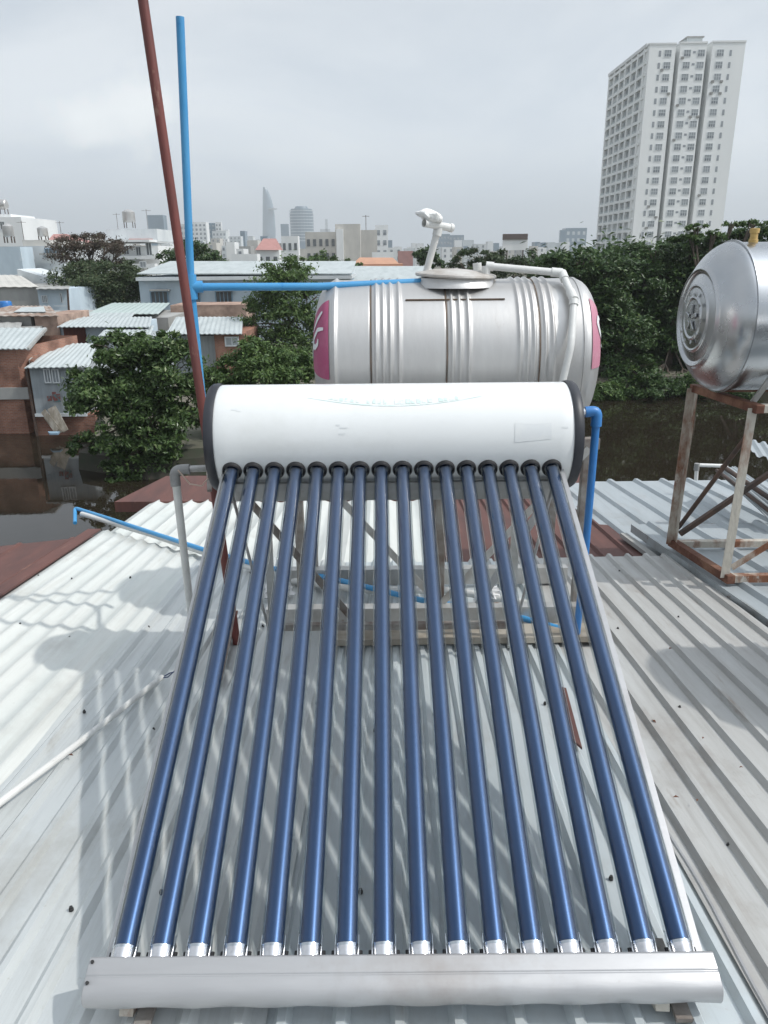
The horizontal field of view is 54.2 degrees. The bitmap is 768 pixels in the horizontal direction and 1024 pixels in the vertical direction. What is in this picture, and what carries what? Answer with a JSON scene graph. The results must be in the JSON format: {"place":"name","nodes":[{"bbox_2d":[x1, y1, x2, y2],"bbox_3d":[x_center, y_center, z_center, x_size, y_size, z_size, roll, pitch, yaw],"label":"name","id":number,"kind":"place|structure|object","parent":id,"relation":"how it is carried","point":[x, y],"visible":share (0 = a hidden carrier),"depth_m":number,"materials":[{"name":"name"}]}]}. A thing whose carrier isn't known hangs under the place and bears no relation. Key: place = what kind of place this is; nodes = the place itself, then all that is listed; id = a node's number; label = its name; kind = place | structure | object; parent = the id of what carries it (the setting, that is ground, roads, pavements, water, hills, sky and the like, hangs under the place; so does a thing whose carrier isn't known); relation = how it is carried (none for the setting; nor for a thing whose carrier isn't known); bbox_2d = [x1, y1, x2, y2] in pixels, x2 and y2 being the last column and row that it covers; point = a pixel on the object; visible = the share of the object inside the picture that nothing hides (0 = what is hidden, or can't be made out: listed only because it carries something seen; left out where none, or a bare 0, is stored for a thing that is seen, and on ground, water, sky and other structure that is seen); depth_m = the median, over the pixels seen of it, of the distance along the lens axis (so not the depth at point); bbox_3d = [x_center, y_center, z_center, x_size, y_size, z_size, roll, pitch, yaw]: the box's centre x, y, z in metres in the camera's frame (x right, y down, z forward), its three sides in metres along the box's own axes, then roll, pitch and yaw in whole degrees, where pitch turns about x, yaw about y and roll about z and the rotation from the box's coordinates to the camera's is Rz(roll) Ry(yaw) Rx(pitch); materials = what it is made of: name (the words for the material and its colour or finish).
{"place":"outdoors","nodes":[
{"label":"outdoors","id":0,"kind":"place"},
{"bbox_2d":[263,187,277,238],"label":"skyscraper","id":1,"kind":"structure","parent":0,"point":[269,228],"depth_m":2779.51,"materials":[{"name":"grey glass"}]},
{"bbox_2d":[34,376,695,479],"bbox_3d":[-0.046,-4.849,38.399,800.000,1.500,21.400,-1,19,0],"label":"canal bank","id":2,"kind":"structure","parent":0,"point":[88,461],"depth_m":29.07,"materials":[{"name":"concrete"}]},
{"bbox_2d":[0,327,77,433],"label":"brick house","id":3,"kind":"structure","parent":2,"relation":"on","point":[20,347],"depth_m":35.97,"materials":[{"name":"brick"}]},
{"bbox_2d":[41,405,68,432],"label":"leaning boards","id":4,"kind":"object","parent":2,"relation":"on","point":[53,418],"visible":0.93,"depth_m":34.83,"materials":[{"name":"brown wood"}]},
{"bbox_2d":[58,321,211,482],"bbox_3d":[-9.289,-4.095,28.752,5.901,6.293,4.088,-1,19,0],"label":"bushy tree","id":5,"kind":"object","parent":2,"relation":"on","point":[137,398],"visible":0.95,"depth_m":27.81,"materials":[{"name":"green plant"}]},
{"bbox_2d":[592,379,628,400],"bbox_3d":[12.829,-6.959,43.676,2.795,1.649,2.968,-6,20,-16],"label":"shrub","id":6,"kind":"object","parent":2,"relation":"on","point":[605,387],"visible":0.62,"depth_m":42.97,"materials":[{"name":"green plant"}]},
{"bbox_2d":[609,370,686,399],"bbox_3d":[15.437,-7.400,43.846,4.047,1.903,4.467,14,23,36],"label":"shrub","id":7,"kind":"object","parent":2,"relation":"on","point":[656,386],"visible":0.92,"depth_m":43.27,"materials":[{"name":"green plant"}]},
{"bbox_2d":[681,377,759,399],"bbox_3d":[19.952,-7.299,43.870,5.360,1.640,5.531,-1,19,0],"label":"shrub","id":8,"kind":"object","parent":2,"relation":"on","point":[748,395],"visible":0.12,"depth_m":43.32,"materials":[{"name":"green plant"}]},
{"bbox_2d":[0,392,767,545],"bbox_3d":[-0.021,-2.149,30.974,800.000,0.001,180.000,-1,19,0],"label":"canal water","id":9,"kind":"structure","parent":0,"point":[47,486],"depth_m":30.62,"materials":[{"name":"black liquid"}]},
{"bbox_2d":[0,0,767,250],"label":"sky","id":10,"kind":"structure","parent":0,"point":[487,116],"materials":[{"name":"grey"}]},
{"bbox_2d":[92,265,689,450],"bbox_3d":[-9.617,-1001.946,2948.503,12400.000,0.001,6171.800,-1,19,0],"label":"ground","id":11,"kind":"structure","parent":0,"point":[195,439],"depth_m":34.40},
{"bbox_2d":[0,247,34,274],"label":"plaster annex","id":12,"kind":"object","parent":11,"relation":"on","point":[13,260],"visible":0.3,"depth_m":79.69,"materials":[{"name":"paint"}]},
{"bbox_2d":[2,223,15,242],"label":"roof water tank","id":13,"kind":"object","parent":12,"relation":"on","point":[7,230],"visible":1,"depth_m":80.11,"materials":[{"name":"metal"}]},
{"bbox_2d":[0,321,44,335],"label":"shed","id":14,"kind":"structure","parent":11,"relation":"on","point":[16,324],"depth_m":42.84,"materials":[{"name":"metal"}]},
{"bbox_2d":[0,214,57,245],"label":"white tower house","id":15,"kind":"structure","parent":11,"relation":"on","point":[30,225],"depth_m":122.33,"materials":[{"name":"paint"}]},
{"bbox_2d":[0,199,8,213],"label":"roof water tank","id":16,"kind":"object","parent":15,"relation":"on","point":[4,205],"visible":0.93,"depth_m":121.81,"materials":[{"name":"metal"}]},
{"bbox_2d":[0,275,67,305],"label":"concrete house","id":17,"kind":"structure","parent":11,"relation":"on","point":[16,290],"depth_m":59.67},
{"bbox_2d":[17,268,68,283],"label":"roof terrace","id":18,"kind":"structure","parent":17,"relation":"on","point":[34,275],"depth_m":67.78,"materials":[{"name":"paint"}]},
{"bbox_2d":[0,306,88,335],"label":"brick shed","id":19,"kind":"structure","parent":11,"relation":"on","point":[49,318],"depth_m":44.09,"materials":[{"name":"concrete"}]},
{"bbox_2d":[0,240,101,274],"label":"long white house","id":20,"kind":"structure","parent":11,"relation":"on","point":[38,247],"depth_m":83.28,"materials":[{"name":"paint"}]},
{"bbox_2d":[37,226,48,239],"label":"roof water tank","id":21,"kind":"object","parent":20,"relation":"on","point":[42,231],"visible":0.93,"depth_m":90.41,"materials":[{"name":"metal"}]},
{"bbox_2d":[36,285,96,310],"bbox_3d":[-26.645,-15.624,61.100,5.508,5.263,7.104,-1,19,0],"label":"white cabin","id":22,"kind":"object","parent":11,"relation":"on","point":[59,297],"visible":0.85,"depth_m":58.00,"materials":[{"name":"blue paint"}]},
{"bbox_2d":[24,343,114,436],"bbox_3d":[-15.287,-6.002,37.376,3.465,4.220,5.306,-1,19,0],"label":"tin hut","id":23,"kind":"object","parent":11,"relation":"on","point":[47,370],"visible":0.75,"depth_m":35.30,"materials":[{"name":"metal"}]},
{"bbox_2d":[43,369,51,382],"bbox_3d":[-15.572,-6.288,34.705,0.315,0.655,0.057,-1,19,0],"label":"window","id":24,"kind":"structure","parent":23,"relation":"in","point":[47,374],"depth_m":34.69,"materials":[{"name":"grey"}]},
{"bbox_2d":[51,369,60,382],"bbox_3d":[-15.190,-6.288,34.706,0.340,0.655,0.057,-1,19,0],"label":"window","id":25,"kind":"structure","parent":23,"relation":"in","point":[55,372],"depth_m":34.70,"materials":[{"name":"grey"}]},
{"bbox_2d":[43,231,136,270],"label":"tiered tree","id":26,"kind":"object","parent":11,"relation":"on","point":[116,247],"visible":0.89,"depth_m":66.11,"materials":[{"name":"green plant"}]},
{"bbox_2d":[40,257,156,308],"bbox_3d":[-24.785,-18.405,65.567,9.305,7.426,9.133,11,22,30],"label":"tiered tree","id":27,"kind":"object","parent":11,"relation":"on","point":[110,286],"visible":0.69,"depth_m":63.47,"materials":[{"name":"green plant"}]},
{"bbox_2d":[57,317,157,350],"bbox_3d":[-16.378,-9.638,45.426,6.460,3.905,5.707,-1,19,0],"label":"shutter hut","id":28,"kind":"object","parent":11,"relation":"on","point":[82,328],"visible":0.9,"depth_m":43.11,"materials":[{"name":"blue paint"}]},
{"bbox_2d":[89,313,134,316],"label":"metal roof","id":29,"kind":"structure","parent":11,"relation":"on","point":[111,314],"depth_m":49.91,"materials":[{"name":"metal"}]},
{"bbox_2d":[96,229,173,302],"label":"balcony house","id":30,"kind":"structure","parent":11,"relation":"on","point":[145,256],"depth_m":118.79,"materials":[{"name":"white paint"}]},
{"bbox_2d":[122,209,135,227],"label":"roof water tank","id":31,"kind":"object","parent":30,"relation":"on","point":[128,215],"visible":1,"depth_m":122.15,"materials":[{"name":"metal"}]},
{"bbox_2d":[99,325,173,385],"bbox_3d":[-14.249,-8.492,42.391,3.688,3.664,4.206,-1,19,0],"label":"tin lean to","id":32,"kind":"object","parent":11,"relation":"on","point":[149,331],"visible":0.19,"depth_m":41.77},
{"bbox_2d":[90,303,183,330],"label":"green roof house","id":33,"kind":"structure","parent":11,"relation":"on","point":[165,319],"depth_m":53.81,"materials":[{"name":"metal"}]},
{"bbox_2d":[147,215,167,245],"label":"building","id":34,"kind":"structure","parent":11,"relation":"on","point":[157,221],"depth_m":1213.10,"materials":[{"name":"grey concrete"}]},
{"bbox_2d":[155,237,228,264],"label":"tree","id":35,"kind":"object","parent":11,"relation":"on","point":[201,252],"visible":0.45,"depth_m":79.46,"materials":[{"name":"green plant"}]},
{"bbox_2d":[174,334,216,374],"bbox_3d":[-11.760,-10.256,48.771,2.933,2.824,5.000,-1,19,0],"label":"tin side hut","id":36,"kind":"object","parent":11,"relation":"on","point":[207,342],"visible":0.14,"depth_m":46.27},
{"bbox_2d":[192,222,209,243],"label":"building","id":37,"kind":"structure","parent":11,"relation":"on","point":[200,230],"depth_m":843.06,"materials":[{"name":"white paint"}]},
{"bbox_2d":[170,302,251,323],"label":"brick terrace","id":38,"kind":"structure","parent":11,"relation":"on","point":[219,309],"depth_m":56.13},
{"bbox_2d":[168,317,258,375],"bbox_3d":[-11.331,-10.540,48.465,5.793,3.552,7.404,-1,19,0],"label":"tin roof brick hut","id":39,"kind":"object","parent":11,"relation":"on","point":[225,331],"visible":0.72,"depth_m":46.35,"materials":[{"name":"grey"}]},
{"bbox_2d":[224,337,238,346],"bbox_3d":[-9.128,-10.229,45.014,0.849,0.579,0.057,-1,19,0],"label":"window","id":40,"kind":"structure","parent":39,"relation":"in","point":[229,341],"depth_m":45.02,"materials":[{"name":"grey"}]},
{"bbox_2d":[206,243,221,255],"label":"city house","id":41,"kind":"structure","parent":11,"relation":"on","point":[215,246],"depth_m":354.05,"materials":[{"name":"beige concrete"}]},
{"bbox_2d":[212,231,228,238],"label":"building","id":42,"kind":"structure","parent":11,"relation":"on","point":[220,234],"depth_m":806.61,"materials":[{"name":"white concrete"}]},
{"bbox_2d":[226,242,238,260],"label":"city house","id":43,"kind":"structure","parent":11,"relation":"on","point":[231,247],"depth_m":362.26,"materials":[{"name":"white paint"}]},
{"bbox_2d":[229,236,242,245],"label":"city house","id":44,"kind":"structure","parent":11,"relation":"on","point":[239,239],"depth_m":737.71,"materials":[{"name":"paint"}]},
{"bbox_2d":[136,261,355,342],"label":"long blue house","id":45,"kind":"structure","parent":11,"relation":"on","point":[160,288],"depth_m":63.51,"materials":[{"name":"paint"}]},
{"bbox_2d":[150,291,168,302],"bbox_3d":[-18.995,-18.139,63.434,1.542,1.109,0.057,-1,19,0],"label":"window","id":46,"kind":"structure","parent":45,"relation":"in","point":[155,296],"depth_m":63.41,"materials":[{"name":"grey"}]},
{"bbox_2d":[215,291,232,301],"bbox_3d":[-13.541,-18.144,63.450,1.483,1.108,0.057,-1,19,0],"label":"window","id":47,"kind":"structure","parent":45,"relation":"in","point":[220,296],"depth_m":63.43,"materials":[{"name":"grey"}]},
{"bbox_2d":[231,254,260,260],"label":"building","id":48,"kind":"structure","parent":11,"relation":"on","point":[245,257],"depth_m":179.83,"materials":[{"name":"white paint"}]},
{"bbox_2d":[190,334,314,428],"bbox_3d":[-5.110,-5.146,30.998,5.891,4.365,3.758,-1,19,0],"label":"bushy tree","id":49,"kind":"object","parent":11,"relation":"on","point":[251,359],"visible":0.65,"depth_m":30.20,"materials":[{"name":"green plant"}]},
{"bbox_2d":[255,238,282,260],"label":"building","id":50,"kind":"structure","parent":11,"relation":"on","point":[266,249],"depth_m":189.23,"materials":[{"name":"white paint"}]},
{"bbox_2d":[231,251,322,368],"bbox_3d":[-6.645,-12.972,50.263,6.732,8.826,5.489,-14,23,-34],"label":"tall shrub tree","id":51,"kind":"object","parent":11,"relation":"on","point":[280,305],"visible":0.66,"depth_m":49.54,"materials":[{"name":"green plant"}]},
{"bbox_2d":[281,236,299,260],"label":"building","id":52,"kind":"structure","parent":11,"relation":"on","point":[290,245],"depth_m":282.72,"materials":[{"name":"white paint"}]},
{"bbox_2d":[289,206,313,241],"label":"round tower","id":53,"kind":"structure","parent":11,"relation":"on","point":[301,221],"depth_m":1871.85,"materials":[{"name":"grey glass"}]},
{"bbox_2d":[272,248,362,265],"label":"tree","id":54,"kind":"object","parent":11,"relation":"on","point":[317,257],"visible":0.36,"depth_m":103.94,"materials":[{"name":"green plant"}]},
{"bbox_2d":[305,232,335,260],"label":"building","id":55,"kind":"structure","parent":11,"relation":"on","point":[316,242],"depth_m":310.55,"materials":[{"name":"beige concrete"}]},
{"bbox_2d":[336,229,343,260],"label":"building","id":56,"kind":"structure","parent":11,"relation":"on","point":[340,243],"depth_m":299.55,"materials":[{"name":"white paint"}]},
{"bbox_2d":[335,224,360,260],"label":"building","id":57,"kind":"structure","parent":11,"relation":"on","point":[352,240],"depth_m":300.91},
{"bbox_2d":[361,230,376,256],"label":"building","id":58,"kind":"structure","parent":11,"relation":"on","point":[368,242],"depth_m":319.99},
{"bbox_2d":[356,257,402,265],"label":"orange roof house","id":59,"kind":"structure","parent":11,"relation":"on","point":[370,261],"depth_m":127.09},
{"bbox_2d":[375,225,387,251],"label":"building","id":60,"kind":"structure","parent":11,"relation":"on","point":[382,238],"depth_m":394.65,"materials":[{"name":"white paint"}]},
{"bbox_2d":[372,252,393,257],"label":"building","id":61,"kind":"structure","parent":11,"relation":"on","point":[383,254],"depth_m":198.63,"materials":[{"name":"white paint"}]},
{"bbox_2d":[353,266,431,279],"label":"tin long roof","id":62,"kind":"structure","parent":11,"relation":"on","point":[381,272],"depth_m":77.06,"materials":[{"name":"blue paint"}]},
{"bbox_2d":[398,251,412,265],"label":"building","id":63,"kind":"structure","parent":11,"relation":"on","point":[405,258],"depth_m":303.17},
{"bbox_2d":[412,244,446,268],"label":"tree","id":64,"kind":"object","parent":11,"relation":"on","point":[421,256],"visible":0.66,"depth_m":89.35,"materials":[{"name":"green plant"}]},
{"bbox_2d":[437,234,449,247],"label":"building","id":65,"kind":"structure","parent":11,"relation":"on","point":[444,240],"depth_m":1411.54,"materials":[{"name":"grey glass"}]},
{"bbox_2d":[441,247,451,266],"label":"city house","id":66,"kind":"structure","parent":11,"relation":"on","point":[446,254],"depth_m":458.07,"materials":[{"name":"white paint"}]},
{"bbox_2d":[450,235,463,246],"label":"building","id":67,"kind":"structure","parent":11,"relation":"on","point":[456,237],"depth_m":1456.82,"materials":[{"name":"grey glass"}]},
{"bbox_2d":[472,244,485,262],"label":"city house","id":68,"kind":"structure","parent":11,"relation":"on","point":[481,247],"depth_m":508.14,"materials":[{"name":"white concrete"}]},
{"bbox_2d":[444,247,538,278],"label":"tree","id":69,"kind":"object","parent":11,"relation":"on","point":[496,257],"visible":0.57,"depth_m":70.30,"materials":[{"name":"green plant"}]},
{"bbox_2d":[502,234,527,257],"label":"billboard","id":70,"kind":"object","parent":11,"relation":"on","point":[512,241],"visible":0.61,"depth_m":310.75,"materials":[{"name":"white paint"}]},
{"bbox_2d":[562,228,586,251],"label":"building","id":71,"kind":"structure","parent":11,"relation":"on","point":[576,235],"depth_m":1174.50,"materials":[{"name":"grey concrete"}]},
{"bbox_2d":[527,246,679,395],"bbox_3d":[13.385,-11.565,45.797,9.780,8.926,7.759,-1,19,0],"label":"canal tree","id":72,"kind":"object","parent":11,"relation":"on","point":[612,311],"visible":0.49,"depth_m":44.41,"materials":[{"name":"green plant"}]},
{"bbox_2d":[516,220,691,357],"bbox_3d":[16.632,-14.465,55.141,16.334,12.966,13.746,-8,20,-21],"label":"back tree","id":73,"kind":"object","parent":11,"relation":"on","point":[609,244],"visible":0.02,"depth_m":53.12,"materials":[{"name":"green plant"}]},
{"bbox_2d":[595,36,746,251],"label":"apartment tower","id":74,"kind":"structure","parent":11,"relation":"on","point":[671,115],"depth_m":196.29,"materials":[{"name":"white paint"}]},
{"bbox_2d":[599,58,642,247],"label":"balcony window","id":75,"kind":"structure","parent":74,"relation":"in","point":[641,58],"depth_m":211.60,"materials":[{"name":"grey glass"}]},
{"bbox_2d":[641,50,731,236],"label":"small window","id":76,"kind":"structure","parent":74,"relation":"in","point":[730,54],"depth_m":194.03,"materials":[{"name":"grey glass"}]},
{"bbox_2d":[606,232,736,391],"bbox_3d":[18.738,-12.254,46.837,9.656,9.806,9.240,-1,19,0],"label":"canal tree","id":77,"kind":"object","parent":11,"relation":"on","point":[663,303],"visible":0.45,"depth_m":46.37,"materials":[{"name":"green plant"}]},
{"bbox_2d":[642,223,734,354],"bbox_3d":[27.288,-14.731,55.903,21.848,12.891,13.507,-1,19,0],"label":"back tree","id":78,"kind":"object","parent":11,"relation":"on","point":[671,245],"visible":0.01,"depth_m":54.94,"materials":[{"name":"green plant"}]},
{"bbox_2d":[680,218,767,267],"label":"tree","id":79,"kind":"object","parent":11,"relation":"on","point":[720,236],"visible":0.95,"depth_m":44.51,"materials":[{"name":"green plant"}]},
{"bbox_2d":[704,225,767,248],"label":"canal tree","id":80,"kind":"object","parent":11,"relation":"on","point":[738,233],"visible":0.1,"depth_m":46.00,"materials":[{"name":"green plant"}]},
{"label":"canal bed","id":81,"kind":"structure","parent":0,"visible":0},
{"bbox_2d":[0,474,767,1023],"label":"house","id":82,"kind":"structure","parent":81,"relation":"on","point":[92,626],"depth_m":2.62,"materials":[{"name":"metal"}]},
{"bbox_2d":[0,671,173,806],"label":"conduit","id":83,"kind":"object","parent":82,"relation":"on","point":[35,775],"visible":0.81,"depth_m":2.69,"materials":[{"name":"plastic"}]},
{"bbox_2d":[138,0,239,644],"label":"steel pole","id":84,"kind":"object","parent":82,"relation":"on","point":[152,65],"visible":0.71,"depth_m":3.06,"materials":[{"name":"metal"}]},
{"bbox_2d":[170,464,207,615],"bbox_3d":[-0.833,0.215,3.385,0.169,0.956,0.316,-5,19,-12],"label":"outlet pipe","id":85,"kind":"object","parent":82,"relation":"on","point":[176,471],"visible":0.91,"depth_m":3.22,"materials":[{"name":"grey plastic"}]},
{"bbox_2d":[262,579,295,598],"bbox_3d":[-0.605,0.439,4.250,0.215,0.144,0.158,-1,19,0],"label":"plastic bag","id":86,"kind":"object","parent":82,"relation":"on","point":[290,594],"visible":0.16,"depth_m":4.23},
{"bbox_2d":[80,512,528,601],"bbox_3d":[-0.941,0.305,4.943,4.039,0.286,0.403,12,23,33],"label":"white pipe","id":87,"kind":"object","parent":82,"relation":"on","point":[417,589],"visible":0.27,"depth_m":4.58,"materials":[{"name":"plastic"}]},
{"bbox_2d":[73,507,559,627],"bbox_3d":[-0.913,0.323,4.912,4.472,0.338,0.247,14,24,36],"label":"blue pipe","id":88,"kind":"object","parent":82,"relation":"on","point":[526,619],"visible":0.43,"depth_m":5.13,"materials":[{"name":"plastic"}]},
{"bbox_2d":[81,380,723,1023],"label":"solar water heater","id":89,"kind":"object","parent":82,"relation":"on","point":[493,444],"visible":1,"depth_m":2.04,"materials":[{"name":"blue glass"}]},
{"bbox_2d":[266,437,599,623],"bbox_3d":[0.239,-0.073,4.023,1.680,1.241,0.818,-1,19,0],"label":"tank stand","id":90,"kind":"object","parent":82,"relation":"on","point":[420,608],"visible":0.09,"depth_m":3.79,"materials":[{"name":"metal"}]},
{"bbox_2d":[313,263,600,406],"bbox_3d":[0.348,-0.824,3.799,1.387,0.833,0.765,-1,19,0],"label":"water tank","id":91,"kind":"object","parent":90,"relation":"on","point":[457,325],"visible":0.62,"depth_m":3.46,"materials":[{"name":"metal"}]},
{"bbox_2d":[176,16,420,491],"bbox_3d":[-0.249,-1.132,3.395,1.270,1.944,0.493,-6,20,-15],"label":"blue pipe","id":92,"kind":"object","parent":91,"relation":"attached to","point":[196,287],"visible":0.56,"depth_m":3.42,"materials":[{"name":"plastic"}]},
{"bbox_2d":[415,208,454,277],"bbox_3d":[0.239,-1.286,3.621,0.123,0.332,0.189,16,25,40],"label":"vent pipe","id":93,"kind":"object","parent":91,"relation":"on","point":[431,218],"visible":0.94,"depth_m":3.58,"materials":[{"name":"plastic"}]},
{"bbox_2d":[481,261,578,381],"bbox_3d":[0.680,-0.788,3.530,0.424,0.745,0.378,-1,19,0],"label":"overflow pipe","id":94,"kind":"object","parent":91,"relation":"attached to","point":[563,276],"visible":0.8,"depth_m":3.48,"materials":[{"name":"plastic"}]},
{"bbox_2d":[336,623,590,645],"bbox_3d":[0.405,0.591,3.632,1.342,0.050,0.174,-1,19,-1],"label":"wooden board","id":95,"kind":"object","parent":82,"relation":"on","point":[421,635],"depth_m":3.57,"materials":[{"name":"brown wood"}]},
{"bbox_2d":[473,586,501,601],"bbox_3d":[0.578,0.460,4.114,0.186,0.107,0.130,-1,19,0],"label":"plastic bag","id":96,"kind":"object","parent":82,"relation":"on","point":[495,591],"visible":0.24,"depth_m":4.08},
{"bbox_2d":[562,687,581,749],"bbox_3d":[0.711,0.777,2.863,0.038,0.059,0.476,1,19,4],"label":"rusty plate","id":97,"kind":"object","parent":82,"relation":"on","point":[576,738],"visible":0.64,"depth_m":2.81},
{"bbox_2d":[574,406,601,634],"bbox_3d":[0.865,0.093,3.349,0.111,1.170,0.206,3,19,10],"label":"blue pipe","id":98,"kind":"object","parent":82,"relation":"on","point":[594,413],"visible":0.67,"depth_m":3.20,"materials":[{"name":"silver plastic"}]},
{"bbox_2d":[564,478,767,626],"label":"house","id":99,"kind":"structure","parent":81,"relation":"on","point":[635,513],"depth_m":6.01,"materials":[{"name":"metal"}]},
{"bbox_2d":[694,463,728,480],"bbox_3d":[2.994,-0.369,6.859,0.327,0.159,0.048,-1,19,0],"label":"standpipe","id":100,"kind":"object","parent":99,"relation":"on","point":[697,466],"visible":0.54,"depth_m":6.83,"materials":[{"name":"plastic"}]},
{"bbox_2d":[666,377,767,583],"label":"tank stand","id":101,"kind":"object","parent":99,"relation":"on","point":[752,407],"visible":0.97,"depth_m":4.54,"materials":[{"name":"metal"}]},
{"bbox_2d":[676,228,767,391],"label":"water tank","id":102,"kind":"object","parent":101,"relation":"on","point":[722,328],"visible":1,"depth_m":3.93,"materials":[{"name":"metal"}]},
{"bbox_2d":[723,466,767,517],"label":"roof sheet","id":103,"kind":"object","parent":99,"relation":"on","point":[764,501],"visible":0.35,"depth_m":5.97,"materials":[{"name":"metal"}]},
{"bbox_2d":[715,469,767,511],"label":"black pipe","id":104,"kind":"object","parent":103,"relation":"on","point":[749,495],"visible":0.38,"depth_m":5.69,"materials":[{"name":"metal"}]},
{"bbox_2d":[720,465,767,499],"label":"black pipe","id":105,"kind":"object","parent":103,"relation":"on","point":[759,491],"visible":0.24,"depth_m":5.80,"materials":[{"name":"metal"}]},
{"bbox_2d":[751,439,767,459],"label":"roof sheet","id":106,"kind":"object","parent":99,"relation":"on","point":[759,450],"visible":0.78,"depth_m":5.47,"materials":[{"name":"metal"}]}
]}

